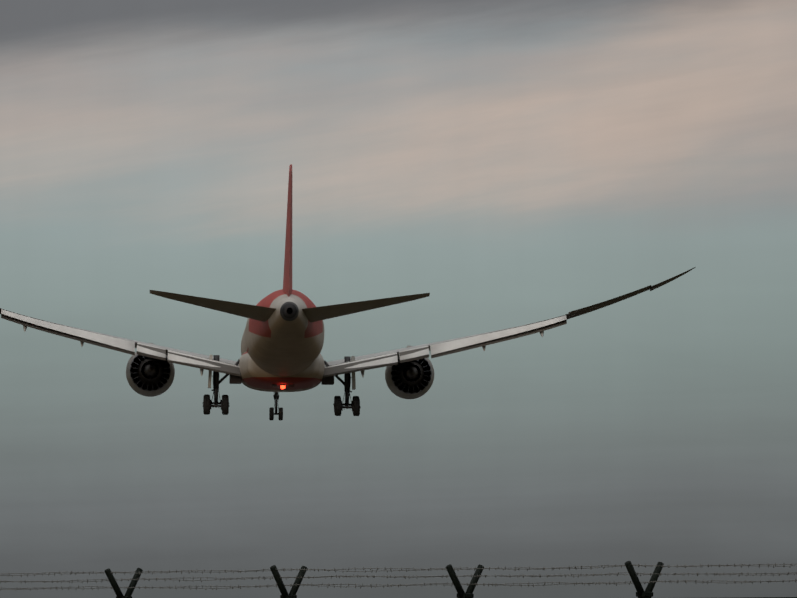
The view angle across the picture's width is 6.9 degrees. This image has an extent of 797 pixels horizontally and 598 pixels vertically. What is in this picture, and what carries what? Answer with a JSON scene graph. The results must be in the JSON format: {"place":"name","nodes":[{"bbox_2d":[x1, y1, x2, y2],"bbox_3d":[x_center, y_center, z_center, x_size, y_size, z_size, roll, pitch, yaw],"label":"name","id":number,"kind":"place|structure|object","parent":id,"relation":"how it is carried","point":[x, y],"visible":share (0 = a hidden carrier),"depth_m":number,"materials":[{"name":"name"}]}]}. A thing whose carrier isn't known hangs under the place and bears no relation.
{"place":"outdoors","nodes":[
{"label":"outdoors","id":0,"kind":"place"},
{"bbox_2d":[0,164,695,420],"bbox_3d":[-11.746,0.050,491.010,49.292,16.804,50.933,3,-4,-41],"label":"airliner","id":1,"kind":"object","parent":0,"point":[282,341],"visible":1,"depth_m":491.69,"materials":[{"name":"paint"}]},
{"bbox_2d":[0,0,796,597],"label":"sky","id":2,"kind":"structure","parent":0,"point":[508,163],"materials":[{"name":"grey"}]},
{"label":"ground","id":3,"kind":"structure","parent":0,"visible":0},
{"bbox_2d":[0,561,796,597],"bbox_3d":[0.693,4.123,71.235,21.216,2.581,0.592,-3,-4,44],"label":"perimeter fence","id":4,"kind":"object","parent":3,"relation":"on","point":[477,575],"visible":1,"depth_m":71.62,"materials":[{"name":"grey metal"}]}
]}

